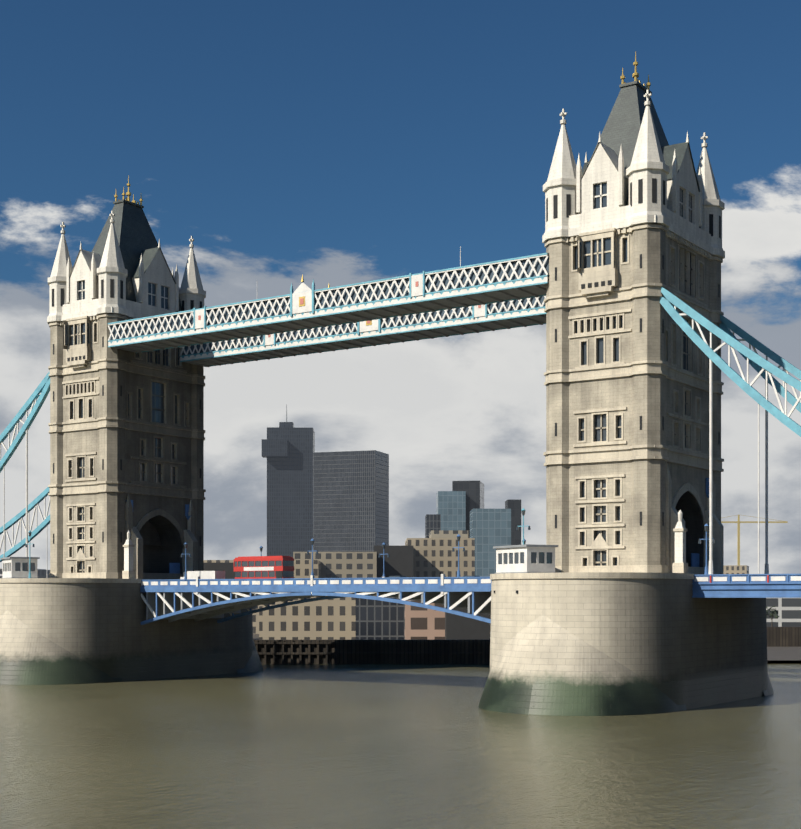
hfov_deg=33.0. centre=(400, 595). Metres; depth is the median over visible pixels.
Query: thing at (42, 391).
suspension chain
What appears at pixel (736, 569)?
building
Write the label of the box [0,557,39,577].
cabin
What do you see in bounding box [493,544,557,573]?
cabin
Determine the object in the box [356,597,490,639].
building
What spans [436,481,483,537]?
tower
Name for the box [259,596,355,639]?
beige wharf
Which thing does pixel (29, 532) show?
lamp
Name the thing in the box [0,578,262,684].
pier
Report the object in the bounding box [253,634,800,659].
bank ground
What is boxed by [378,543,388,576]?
lamp
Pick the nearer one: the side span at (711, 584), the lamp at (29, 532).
the side span at (711, 584)
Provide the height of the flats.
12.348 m
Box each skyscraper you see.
[262,404,314,556]
[313,450,388,551]
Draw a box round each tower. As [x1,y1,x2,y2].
[47,175,205,578]
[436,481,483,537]
[505,500,520,544]
[542,51,724,573]
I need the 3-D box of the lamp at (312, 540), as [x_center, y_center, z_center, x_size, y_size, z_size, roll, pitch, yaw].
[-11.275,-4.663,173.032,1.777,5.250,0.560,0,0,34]
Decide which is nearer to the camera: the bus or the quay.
the bus
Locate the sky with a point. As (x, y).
(334, 143)
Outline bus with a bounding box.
[234,556,293,578]
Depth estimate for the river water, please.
99.49 m
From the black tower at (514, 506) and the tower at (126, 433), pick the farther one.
the black tower at (514, 506)
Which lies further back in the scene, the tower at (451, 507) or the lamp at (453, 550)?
the tower at (451, 507)
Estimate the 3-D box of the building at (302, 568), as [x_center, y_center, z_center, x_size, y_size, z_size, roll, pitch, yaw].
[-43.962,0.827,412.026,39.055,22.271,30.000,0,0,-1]
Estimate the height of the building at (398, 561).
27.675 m
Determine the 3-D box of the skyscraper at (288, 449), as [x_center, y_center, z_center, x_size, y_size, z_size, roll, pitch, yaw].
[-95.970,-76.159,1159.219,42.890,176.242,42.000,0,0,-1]
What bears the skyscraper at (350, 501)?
on the bank ground
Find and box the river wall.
[253,639,489,663]
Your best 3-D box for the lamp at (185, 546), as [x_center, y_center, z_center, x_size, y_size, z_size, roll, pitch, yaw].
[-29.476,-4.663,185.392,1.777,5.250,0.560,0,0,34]
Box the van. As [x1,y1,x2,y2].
[180,571,224,578]
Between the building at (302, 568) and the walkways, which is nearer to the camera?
the walkways
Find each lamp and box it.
[25,531,34,577]
[181,542,190,579]
[307,538,317,577]
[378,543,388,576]
[452,534,464,577]
[516,508,530,544]
[698,523,714,573]
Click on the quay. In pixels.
(783, 636)
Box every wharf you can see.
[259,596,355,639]
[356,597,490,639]
[405,600,444,639]
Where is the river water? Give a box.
[0,660,800,828]
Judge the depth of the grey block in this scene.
598.10 m
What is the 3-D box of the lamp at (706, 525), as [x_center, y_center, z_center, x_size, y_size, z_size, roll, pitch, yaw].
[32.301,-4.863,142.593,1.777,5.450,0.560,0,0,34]
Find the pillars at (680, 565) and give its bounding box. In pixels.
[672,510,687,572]
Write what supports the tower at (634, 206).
on the pier at (598, 643)
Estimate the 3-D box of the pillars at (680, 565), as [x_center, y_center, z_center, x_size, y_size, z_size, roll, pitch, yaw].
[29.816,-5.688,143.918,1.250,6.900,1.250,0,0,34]
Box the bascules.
[140,574,491,624]
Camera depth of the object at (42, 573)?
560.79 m
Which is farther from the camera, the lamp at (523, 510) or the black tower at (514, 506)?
the black tower at (514, 506)
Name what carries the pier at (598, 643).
in the river water
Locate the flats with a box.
[766,598,800,626]
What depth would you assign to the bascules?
176.05 m
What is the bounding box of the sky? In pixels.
[0,0,800,573]
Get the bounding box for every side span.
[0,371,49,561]
[660,286,800,597]
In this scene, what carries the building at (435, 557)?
on the bank ground
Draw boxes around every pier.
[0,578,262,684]
[478,572,773,715]
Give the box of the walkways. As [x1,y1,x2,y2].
[108,246,548,366]
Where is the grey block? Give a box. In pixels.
[425,514,440,537]
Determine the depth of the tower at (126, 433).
196.81 m
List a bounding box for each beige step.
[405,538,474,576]
[429,530,467,537]
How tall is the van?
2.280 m
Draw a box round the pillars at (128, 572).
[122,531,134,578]
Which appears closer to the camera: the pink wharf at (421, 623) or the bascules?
the bascules
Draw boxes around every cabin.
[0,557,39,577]
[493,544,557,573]
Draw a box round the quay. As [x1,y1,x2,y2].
[766,606,800,646]

